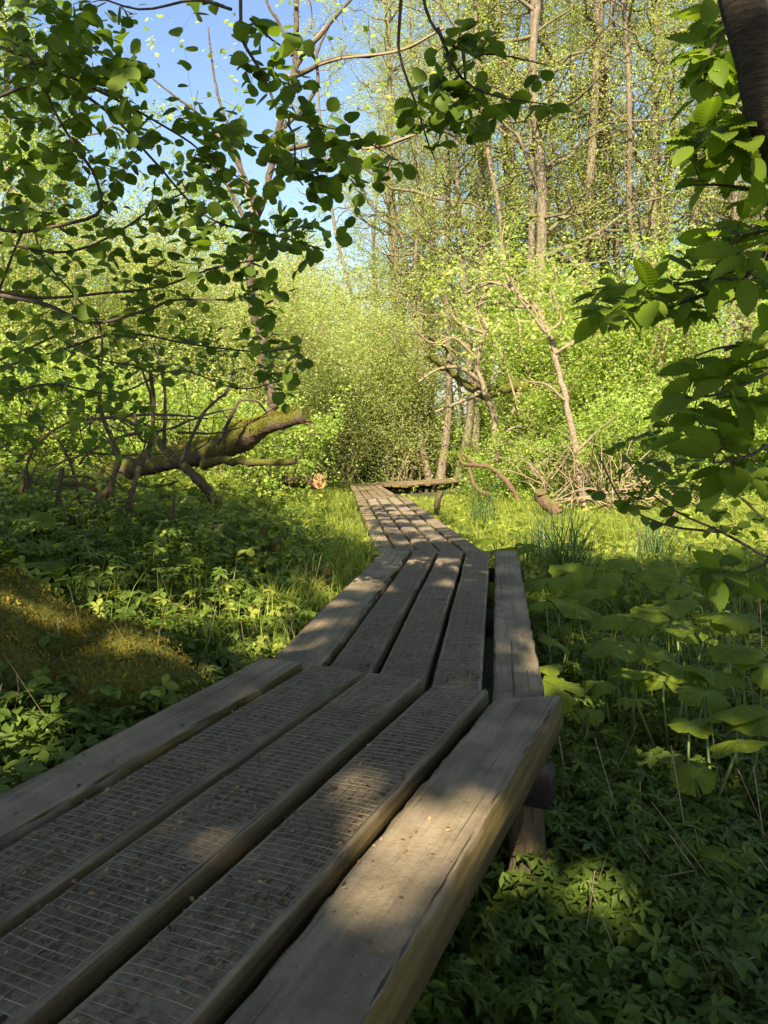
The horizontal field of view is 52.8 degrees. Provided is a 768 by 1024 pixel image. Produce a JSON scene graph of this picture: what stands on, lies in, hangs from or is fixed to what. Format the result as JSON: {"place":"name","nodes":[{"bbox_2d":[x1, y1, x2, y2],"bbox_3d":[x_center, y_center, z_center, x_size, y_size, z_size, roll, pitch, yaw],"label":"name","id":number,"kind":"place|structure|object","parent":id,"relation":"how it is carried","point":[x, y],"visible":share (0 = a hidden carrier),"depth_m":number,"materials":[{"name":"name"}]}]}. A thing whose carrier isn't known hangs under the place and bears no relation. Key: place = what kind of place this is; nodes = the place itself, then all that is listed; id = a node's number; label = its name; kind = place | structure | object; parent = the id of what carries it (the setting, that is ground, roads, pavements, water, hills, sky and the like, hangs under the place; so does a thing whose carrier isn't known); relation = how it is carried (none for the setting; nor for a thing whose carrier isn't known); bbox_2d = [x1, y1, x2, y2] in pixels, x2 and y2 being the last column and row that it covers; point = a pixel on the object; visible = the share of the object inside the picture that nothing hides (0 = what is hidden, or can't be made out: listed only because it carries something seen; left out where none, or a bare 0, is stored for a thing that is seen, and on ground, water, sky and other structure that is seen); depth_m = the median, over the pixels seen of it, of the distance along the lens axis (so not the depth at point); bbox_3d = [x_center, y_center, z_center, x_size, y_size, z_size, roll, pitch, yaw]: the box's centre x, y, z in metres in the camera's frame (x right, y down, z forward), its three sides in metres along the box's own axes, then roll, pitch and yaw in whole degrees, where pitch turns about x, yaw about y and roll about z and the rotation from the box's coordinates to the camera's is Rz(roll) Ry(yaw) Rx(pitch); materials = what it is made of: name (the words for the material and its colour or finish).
{"place":"outdoors","nodes":[
{"label":"outdoors","id":0,"kind":"place"},
{"bbox_2d":[0,0,753,415],"label":"sky","id":1,"kind":"structure","parent":0,"point":[170,74],"materials":[{"name":"blue"}]},
{"bbox_2d":[0,413,767,968],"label":"ground","id":2,"kind":"structure","parent":0,"point":[488,669],"depth_m":5.17,"materials":[{"name":"soil"}]},
{"bbox_2d":[0,510,93,573],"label":"butterbur","id":3,"kind":"object","parent":2,"relation":"on","point":[39,518],"visible":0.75,"depth_m":4.73,"materials":[{"name":"green plant"}]},
{"bbox_2d":[0,329,107,474],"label":"thicket bush","id":4,"kind":"object","parent":2,"relation":"on","point":[18,377],"visible":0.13,"depth_m":11.28,"materials":[{"name":"green plant"}]},
{"bbox_2d":[0,341,119,466],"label":"thicket bush","id":5,"kind":"object","parent":2,"relation":"on","point":[54,419],"visible":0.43,"depth_m":11.05,"materials":[{"name":"green plant"}]},
{"bbox_2d":[0,0,121,373],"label":"maple tree","id":6,"kind":"object","parent":2,"relation":"on","point":[12,9],"visible":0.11,"depth_m":14.57,"materials":[{"name":"green plant"}]},
{"bbox_2d":[0,56,136,436],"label":"willow bush","id":7,"kind":"object","parent":2,"relation":"on","point":[13,264],"visible":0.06,"depth_m":14.67,"materials":[{"name":"green plant"}]},
{"bbox_2d":[0,24,142,467],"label":"maple tree","id":8,"kind":"object","parent":2,"relation":"on","point":[41,167],"visible":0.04,"depth_m":20.61,"materials":[{"name":"green plant"}]},
{"bbox_2d":[0,0,193,376],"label":"maple tree","id":9,"kind":"object","parent":2,"relation":"on","point":[8,134],"visible":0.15,"depth_m":17.36,"materials":[{"name":"green plant"}]},
{"bbox_2d":[15,342,190,464],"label":"thicket bush","id":10,"kind":"object","parent":2,"relation":"on","point":[113,405],"visible":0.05,"depth_m":13.18,"materials":[{"name":"green plant"}]},
{"bbox_2d":[0,565,215,729],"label":"moss mound","id":11,"kind":"object","parent":2,"relation":"on","point":[93,650],"visible":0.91,"depth_m":2.83,"materials":[{"name":"green plant"}]},
{"bbox_2d":[0,167,239,445],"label":"willow bush","id":12,"kind":"object","parent":2,"relation":"on","point":[57,287],"visible":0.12,"depth_m":14.89,"materials":[{"name":"green plant"}]},
{"bbox_2d":[30,353,210,483],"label":"thicket bush","id":13,"kind":"object","parent":2,"relation":"on","point":[143,397],"visible":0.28,"depth_m":10.67,"materials":[{"name":"green plant"}]},
{"bbox_2d":[0,370,290,524],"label":"dead hazel","id":14,"kind":"object","parent":2,"relation":"on","point":[107,492],"visible":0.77,"depth_m":5.91,"materials":[{"name":"brown wood"}]},
{"bbox_2d":[0,130,292,474],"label":"willow bush","id":15,"kind":"object","parent":2,"relation":"on","point":[157,346],"visible":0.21,"depth_m":15.88,"materials":[{"name":"green plant"}]},
{"bbox_2d":[11,178,356,474],"bbox_3d":[-4.532,-3.579,18.361,8.569,8.859,7.379,1,8,20],"label":"willow bush","id":16,"kind":"object","parent":2,"relation":"on","point":[233,309],"visible":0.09,"depth_m":17.60,"materials":[{"name":"green plant"}]},
{"bbox_2d":[0,0,416,483],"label":"hazel shrub","id":17,"kind":"object","parent":2,"relation":"on","point":[113,73],"visible":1,"depth_m":3.10,"materials":[{"name":"green plant"}]},
{"bbox_2d":[45,183,395,490],"bbox_3d":[-3.348,-3.345,17.397,6.990,7.415,7.069,-3,7,-9],"label":"willow bush","id":18,"kind":"object","parent":2,"relation":"on","point":[319,334],"visible":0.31,"depth_m":16.61,"materials":[{"name":"green plant"}]},
{"bbox_2d":[160,376,310,491],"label":"thicket bush","id":19,"kind":"object","parent":2,"relation":"on","point":[233,397],"visible":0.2,"depth_m":12.76,"materials":[{"name":"green plant"}]},
{"bbox_2d":[46,0,444,510],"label":"fallen tree","id":20,"kind":"object","parent":2,"relation":"on","point":[223,448],"visible":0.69,"depth_m":7.72,"materials":[{"name":"brown plant"}]},
{"bbox_2d":[182,374,349,511],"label":"thicket bush","id":21,"kind":"object","parent":2,"relation":"on","point":[267,443],"visible":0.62,"depth_m":10.78,"materials":[{"name":"green plant"}]},
{"bbox_2d":[164,225,387,489],"bbox_3d":[-3.573,-4.015,23.709,6.994,8.803,8.664,0,8,13],"label":"willow bush","id":22,"kind":"object","parent":2,"relation":"on","point":[325,377],"visible":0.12,"depth_m":23.57,"materials":[{"name":"green plant"}]},
{"bbox_2d":[0,658,561,1023],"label":"boardwalk section","id":23,"kind":"object","parent":2,"relation":"on","point":[491,793],"visible":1,"depth_m":1.66,"materials":[{"name":"grey wood"}]},
{"bbox_2d":[217,375,363,502],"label":"thicket bush","id":24,"kind":"object","parent":2,"relation":"on","point":[309,456],"visible":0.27,"depth_m":14.61,"materials":[{"name":"green plant"}]},
{"bbox_2d":[229,251,443,482],"bbox_3d":[-1.682,-4.681,27.729,7.359,9.263,9.116,5,10,44],"label":"willow bush","id":25,"kind":"object","parent":2,"relation":"on","point":[355,351],"visible":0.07,"depth_m":26.62,"materials":[{"name":"green plant"}]},
{"bbox_2d":[275,0,400,479],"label":"alder tree","id":26,"kind":"object","parent":2,"relation":"on","point":[331,65],"visible":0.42,"depth_m":27.97,"materials":[{"name":"green plant"}]},
{"bbox_2d":[225,227,493,474],"bbox_3d":[-1.329,-5.350,30.692,11.140,11.516,9.593,-2,7,-4],"label":"willow bush","id":27,"kind":"object","parent":2,"relation":"on","point":[372,302],"visible":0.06,"depth_m":28.11,"materials":[{"name":"green plant"}]},
{"bbox_2d":[273,284,455,487],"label":"willow bush","id":28,"kind":"object","parent":2,"relation":"on","point":[360,436],"visible":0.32,"depth_m":25.01,"materials":[{"name":"green plant"}]},
{"bbox_2d":[0,455,767,676],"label":"bank herbs","id":29,"kind":"object","parent":2,"relation":"on","point":[105,539],"visible":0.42,"depth_m":5.03,"materials":[{"name":"green plant"}]},
{"bbox_2d":[0,453,767,618],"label":"meadow herbs","id":30,"kind":"object","parent":2,"relation":"on","point":[298,551],"visible":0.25,"depth_m":7.50,"materials":[{"name":"green plant"}]},
{"bbox_2d":[0,455,767,744],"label":"tall herbs","id":31,"kind":"object","parent":2,"relation":"on","point":[170,686],"visible":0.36,"depth_m":4.06,"materials":[{"name":"green plant"}]},
{"bbox_2d":[0,458,767,1000],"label":"dead stalks","id":32,"kind":"object","parent":2,"relation":"on","point":[762,828],"visible":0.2,"depth_m":2.74,"materials":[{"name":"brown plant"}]},
{"bbox_2d":[0,463,767,1023],"bbox_3d":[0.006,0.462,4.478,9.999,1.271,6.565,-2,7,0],"label":"ground elder","id":33,"kind":"object","parent":2,"relation":"on","point":[698,907],"visible":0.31,"depth_m":2.17,"materials":[{"name":"green plant"}]},
{"bbox_2d":[0,534,767,1023],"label":"creeping herbs","id":34,"kind":"object","parent":2,"relation":"on","point":[652,980],"visible":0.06,"depth_m":2.10,"materials":[{"name":"green plant"}]},
{"bbox_2d":[2,458,767,748],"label":"meadow grass","id":35,"kind":"structure","parent":2,"relation":"on","point":[336,505],"depth_m":7.60,"materials":[{"name":"green plant"}]},
{"bbox_2d":[335,14,453,476],"bbox_3d":[0.551,-9.147,27.359,4.379,16.032,4.235,-6,8,-27],"label":"alder tree","id":36,"kind":"object","parent":2,"relation":"on","point":[396,234],"visible":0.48,"depth_m":27.07,"materials":[{"name":"green plant"}]},
{"bbox_2d":[306,0,490,471],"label":"alder tree","id":37,"kind":"object","parent":2,"relation":"on","point":[385,149],"visible":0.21,"depth_m":30.10,"materials":[{"name":"green plant"}]},
{"bbox_2d":[308,0,498,473],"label":"alder tree","id":38,"kind":"object","parent":2,"relation":"on","point":[387,20],"visible":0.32,"depth_m":27.96,"materials":[{"name":"green plant"}]},
{"bbox_2d":[319,251,490,482],"bbox_3d":[0.966,-4.389,26.770,6.994,8.803,8.664,-4,8,-16],"label":"willow bush","id":39,"kind":"object","parent":2,"relation":"on","point":[406,462],"visible":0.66,"depth_m":25.61,"materials":[{"name":"green plant"}]},
{"bbox_2d":[273,549,543,700],"bbox_3d":[0.279,0.866,4.426,1.138,0.821,3.673,-1,5,8],"label":"boardwalk section","id":40,"kind":"object","parent":2,"relation":"on","point":[366,592],"visible":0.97,"depth_m":3.67,"materials":[{"name":"grey wood"}]},
{"bbox_2d":[346,0,476,417],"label":"alder tree","id":41,"kind":"object","parent":2,"relation":"on","point":[424,247],"visible":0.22,"depth_m":29.44,"materials":[{"name":"green plant"}]},
{"bbox_2d":[355,497,479,562],"bbox_3d":[0.178,0.392,9.743,0.903,0.721,6.953,-2,5,-3],"label":"boardwalk section","id":42,"kind":"object","parent":2,"relation":"on","point":[406,536],"visible":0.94,"depth_m":8.25,"materials":[{"name":"grey wood"}]},
{"bbox_2d":[0,496,533,1022],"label":"leaf litter","id":43,"kind":"object","parent":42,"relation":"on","point":[120,990],"visible":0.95,"depth_m":1.62,"materials":[{"name":"brown plant"}]},
{"bbox_2d":[340,18,499,479],"bbox_3d":[1.414,-8.633,25.970,6.184,15.291,4.578,-2,7,-4],"label":"alder tree","id":44,"kind":"object","parent":2,"relation":"on","point":[427,470],"visible":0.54,"depth_m":25.60,"materials":[{"name":"green plant"}]},
{"bbox_2d":[376,0,498,476],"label":"alder tree","id":45,"kind":"object","parent":2,"relation":"on","point":[434,180],"visible":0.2,"depth_m":27.94,"materials":[{"name":"green plant"}]},
{"bbox_2d":[353,0,533,478],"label":"alder tree","id":46,"kind":"object","parent":2,"relation":"on","point":[447,429],"visible":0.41,"depth_m":25.12,"materials":[{"name":"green plant"}]},
{"bbox_2d":[353,0,560,478],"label":"alder tree","id":47,"kind":"object","parent":2,"relation":"on","point":[470,404],"visible":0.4,"depth_m":24.07,"materials":[{"name":"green plant"}]},
{"bbox_2d":[303,0,623,471],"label":"alder tree","id":48,"kind":"object","parent":2,"relation":"on","point":[478,196],"visible":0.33,"depth_m":24.20,"materials":[{"name":"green plant"}]},
{"bbox_2d":[411,265,531,484],"bbox_3d":[1.819,-2.861,15.998,2.486,4.679,1.643,-2,7,0],"label":"curved sapling","id":49,"kind":"object","parent":2,"relation":"on","point":[489,403],"visible":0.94,"depth_m":15.77,"materials":[{"name":"brown wood"}]},
{"bbox_2d":[394,0,569,159],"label":"linden tree","id":50,"kind":"object","parent":2,"relation":"on","point":[478,128],"visible":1,"depth_m":2.61,"materials":[{"name":"green plant"}]},
{"bbox_2d":[411,0,575,295],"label":"alder tree","id":51,"kind":"object","parent":2,"relation":"on","point":[504,163],"visible":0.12,"depth_m":23.95,"materials":[{"name":"green plant"}]},
{"bbox_2d":[456,426,546,503],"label":"thicket bush","id":52,"kind":"object","parent":2,"relation":"on","point":[505,468],"visible":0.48,"depth_m":15.77,"materials":[{"name":"green plant"}]},
{"bbox_2d":[413,0,594,493],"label":"alder tree","id":53,"kind":"object","parent":2,"relation":"on","point":[496,189],"visible":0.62,"depth_m":20.24,"materials":[{"name":"green plant"}]},
{"bbox_2d":[449,0,578,311],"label":"alder tree","id":54,"kind":"object","parent":2,"relation":"on","point":[505,128],"visible":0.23,"depth_m":23.41,"materials":[{"name":"green plant"}]},
{"bbox_2d":[425,0,610,469],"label":"alder tree","id":55,"kind":"object","parent":2,"relation":"on","point":[518,26],"visible":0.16,"depth_m":25.06,"materials":[{"name":"green plant"}]},
{"bbox_2d":[427,0,613,434],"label":"alder tree","id":56,"kind":"object","parent":2,"relation":"on","point":[508,117],"visible":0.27,"depth_m":21.69,"materials":[{"name":"green plant"}]},
{"bbox_2d":[459,420,587,504],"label":"thicket bush","id":57,"kind":"object","parent":2,"relation":"on","point":[527,472],"visible":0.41,"depth_m":15.35,"materials":[{"name":"green plant"}]},
{"bbox_2d":[452,222,615,514],"bbox_3d":[2.492,-2.443,13.200,2.661,4.980,1.704,-2,7,0],"label":"leaning birch","id":58,"kind":"object","parent":2,"relation":"on","point":[544,325],"visible":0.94,"depth_m":12.88,"materials":[{"name":"brown plant"}]},
{"bbox_2d":[446,0,649,305],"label":"alder tree","id":59,"kind":"object","parent":2,"relation":"on","point":[554,126],"visible":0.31,"depth_m":23.19,"materials":[{"name":"green plant"}]},
{"bbox_2d":[400,194,697,502],"bbox_3d":[3.887,-3.732,17.373,5.910,7.518,5.922,3,9,30],"label":"understorey shrub","id":60,"kind":"object","parent":2,"relation":"on","point":[618,340],"visible":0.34,"depth_m":16.95,"materials":[{"name":"green plant"}]},
{"bbox_2d":[418,352,527,418],"bbox_3d":[1.927,-2.785,17.183,2.538,1.504,0.555,-3,8,-11],"label":"hanging limb","id":61,"kind":"object","parent":60,"relation":"hanging from","point":[494,391],"visible":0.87,"depth_m":17.16,"materials":[{"name":"brown plant"}]},
{"bbox_2d":[430,0,687,487],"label":"alder tree","id":62,"kind":"object","parent":2,"relation":"on","point":[532,235],"visible":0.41,"depth_m":20.27,"materials":[{"name":"green plant"}]},
{"bbox_2d":[527,597,600,676],"bbox_3d":[0.846,0.758,4.042,0.431,0.499,0.952,2,8,26],"label":"butterbur","id":63,"kind":"object","parent":2,"relation":"on","point":[570,608],"visible":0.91,"depth_m":4.22,"materials":[{"name":"green plant"}]},
{"bbox_2d":[398,0,731,434],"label":"alder tree","id":64,"kind":"object","parent":2,"relation":"on","point":[540,181],"visible":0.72,"depth_m":20.03,"materials":[{"name":"green plant"}]},
{"bbox_2d":[493,478,637,588],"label":"sedge tuft","id":65,"kind":"object","parent":2,"relation":"on","point":[558,558],"visible":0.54,"depth_m":6.47,"materials":[{"name":"green plant"}]},
{"bbox_2d":[439,236,692,497],"bbox_3d":[4.490,-3.642,18.837,6.146,6.700,5.663,-2,7,1],"label":"understorey shrub","id":66,"kind":"object","parent":2,"relation":"on","point":[497,333],"visible":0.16,"depth_m":18.44,"materials":[{"name":"green plant"}]},
{"bbox_2d":[457,0,680,343],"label":"alder tree","id":67,"kind":"object","parent":2,"relation":"on","point":[597,143],"visible":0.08,"depth_m":25.91,"materials":[{"name":"green plant"}]},
{"bbox_2d":[524,562,615,643],"bbox_3d":[1.194,0.661,5.172,0.578,0.500,0.848,-2,7,0],"label":"butterbur","id":68,"kind":"object","parent":2,"relation":"on","point":[579,575],"visible":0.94,"depth_m":5.11,"materials":[{"name":"green plant"}]},
{"bbox_2d":[514,416,628,506],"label":"thicket bush","id":69,"kind":"object","parent":2,"relation":"on","point":[554,478],"visible":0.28,"depth_m":14.86,"materials":[{"name":"green plant"}]},
{"bbox_2d":[540,664,604,749],"bbox_3d":[0.713,0.876,3.179,0.227,0.396,0.427,-4,8,-17],"label":"butterbur","id":70,"kind":"object","parent":2,"relation":"on","point":[553,685],"visible":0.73,"depth_m":3.11,"materials":[{"name":"green plant"}]},
{"bbox_2d":[477,425,702,512],"bbox_3d":[3.486,-0.683,12.708,3.770,1.578,2.132,-2,7,0],"label":"twig tangle","id":71,"kind":"object","parent":2,"relation":"on","point":[584,497],"visible":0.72,"depth_m":12.51,"materials":[{"name":"brown plant"}]},
{"bbox_2d":[499,0,696,280],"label":"alder tree","id":72,"kind":"object","parent":2,"relation":"on","point":[610,20],"visible":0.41,"depth_m":23.01,"materials":[{"name":"green plant"}]},
{"bbox_2d":[453,0,744,303],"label":"alder tree","id":73,"kind":"object","parent":2,"relation":"on","point":[607,250],"visible":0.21,"depth_m":24.12,"materials":[{"name":"green plant"}]},
{"bbox_2d":[487,318,712,493],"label":"understorey shrub","id":74,"kind":"object","parent":2,"relation":"on","point":[572,379],"visible":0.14,"depth_m":16.24,"materials":[{"name":"green plant"}]},
{"bbox_2d":[486,0,736,313],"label":"alder tree","id":75,"kind":"object","parent":2,"relation":"on","point":[590,174],"visible":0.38,"depth_m":22.04,"materials":[{"name":"green plant"}]},
{"bbox_2d":[545,414,696,511],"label":"thicket bush","id":76,"kind":"object","parent":2,"relation":"on","point":[603,436],"visible":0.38,"depth_m":13.45,"materials":[{"name":"green plant"}]},
{"bbox_2d":[529,0,723,376],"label":"alder tree","id":77,"kind":"object","parent":2,"relation":"on","point":[630,101],"visible":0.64,"depth_m":19.92,"materials":[{"name":"green plant"}]},
{"bbox_2d":[488,193,766,493],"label":"understorey shrub","id":78,"kind":"object","parent":2,"relation":"on","point":[663,328],"visible":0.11,"depth_m":16.53,"materials":[{"name":"green plant"}]},
{"bbox_2d":[580,640,676,734],"bbox_3d":[1.070,0.836,3.453,0.400,0.448,0.694,2,8,26],"label":"butterbur","id":79,"kind":"object","parent":2,"relation":"on","point":[642,654],"visible":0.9,"depth_m":3.45,"materials":[{"name":"green plant"}]},
{"bbox_2d":[590,604,679,669],"bbox_3d":[1.328,0.753,4.100,0.383,0.478,0.499,3,9,35],"label":"butterbur","id":80,"kind":"object","parent":2,"relation":"on","point":[642,619],"visible":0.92,"depth_m":3.99,"materials":[{"name":"green plant"}]},
{"bbox_2d":[514,0,763,296],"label":"alder tree","id":81,"kind":"object","parent":2,"relation":"on","point":[652,206],"visible":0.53,"depth_m":20.47,"materials":[{"name":"green plant"}]},
{"bbox_2d":[559,395,718,513],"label":"thicket bush","id":82,"kind":"object","parent":2,"relation":"on","point":[629,433],"visible":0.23,"depth_m":13.06,"materials":[{"name":"green plant"}]},
{"bbox_2d":[511,163,767,497],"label":"understorey shrub","id":83,"kind":"object","parent":2,"relation":"on","point":[695,332],"visible":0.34,"depth_m":15.67,"materials":[{"name":"green plant"}]},
{"bbox_2d":[587,559,696,612],"bbox_3d":[1.871,0.635,5.562,0.784,0.469,0.942,-9,10,-44],"label":"butterbur","id":84,"kind":"object","parent":2,"relation":"on","point":[657,573],"visible":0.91,"depth_m":5.59,"materials":[{"name":"green plant"}]},
{"bbox_2d":[552,370,757,502],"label":"thicket bush","id":85,"kind":"object","parent":2,"relation":"on","point":[610,401],"visible":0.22,"depth_m":13.81,"materials":[{"name":"green plant"}]},
{"bbox_2d":[605,493,705,568],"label":"sedge tuft","id":86,"kind":"object","parent":2,"relation":"on","point":[657,549],"visible":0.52,"depth_m":7.46,"materials":[{"name":"green plant"}]},
{"bbox_2d":[564,0,767,611],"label":"hornbeam tree","id":87,"kind":"object","parent":2,"relation":"on","point":[738,70],"visible":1,"depth_m":1.50,"materials":[{"name":"green plant"}]},
{"bbox_2d":[576,386,762,514],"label":"thicket bush","id":88,"kind":"object","parent":2,"relation":"on","point":[677,470],"visible":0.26,"depth_m":12.59,"materials":[{"name":"green plant"}]},
{"bbox_2d":[572,0,767,288],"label":"alder tree","id":89,"kind":"object","parent":2,"relation":"on","point":[691,214],"visible":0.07,"depth_m":22.57,"materials":[{"name":"green plant"}]},
{"bbox_2d":[612,663,743,752],"bbox_3d":[1.175,0.866,3.216,0.641,0.433,0.335,-4,8,-18],"label":"butterbur","id":90,"kind":"object","parent":2,"relation":"on","point":[677,674],"visible":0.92,"depth_m":3.21,"materials":[{"name":"green plant"}]},
{"bbox_2d":[591,415,767,557],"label":"hazel sapling","id":91,"kind":"object","parent":2,"relation":"on","point":[681,499],"visible":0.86,"depth_m":2.81,"materials":[{"name":"green plant"}]},
{"bbox_2d":[617,0,763,250],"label":"alder tree","id":92,"kind":"object","parent":2,"relation":"on","point":[676,94],"visible":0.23,"depth_m":21.75,"materials":[{"name":"green plant"}]},
{"bbox_2d":[650,599,732,684],"bbox_3d":[1.568,0.753,4.094,0.464,0.503,0.750,-2,7,0],"label":"butterbur","id":93,"kind":"object","parent":2,"relation":"on","point":[679,631],"visible":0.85,"depth_m":3.85,"materials":[{"name":"green plant"}]},
{"bbox_2d":[644,845,741,884],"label":"butterbur","id":94,"kind":"object","parent":2,"relation":"on","point":[717,854],"visible":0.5,"depth_m":2.26,"materials":[{"name":"green plant"}]},
{"bbox_2d":[620,346,767,504],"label":"thicket bush","id":95,"kind":"object","parent":2,"relation":"on","point":[656,392],"visible":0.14,"depth_m":14.11,"materials":[{"name":"green plant"}]},
{"bbox_2d":[629,0,767,405],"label":"alder tree","id":96,"kind":"object","parent":2,"relation":"on","point":[734,198],"visible":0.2,"depth_m":20.58,"materials":[{"name":"green plant"}]},
{"bbox_2d":[665,718,767,803],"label":"butterbur","id":97,"kind":"object","parent":2,"relation":"on","point":[689,776],"visible":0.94,"depth_m":2.58,"materials":[{"name":"green plant"}]},
{"bbox_2d":[674,685,767,794],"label":"butterbur","id":98,"kind":"object","parent":2,"relation":"on","point":[741,718],"visible":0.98,"depth_m":2.81,"materials":[{"name":"green plant"}]},
{"bbox_2d":[707,612,767,721],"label":"butterbur","id":99,"kind":"object","parent":2,"relation":"on","point":[742,659],"visible":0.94,"depth_m":3.30,"materials":[{"name":"green plant"}]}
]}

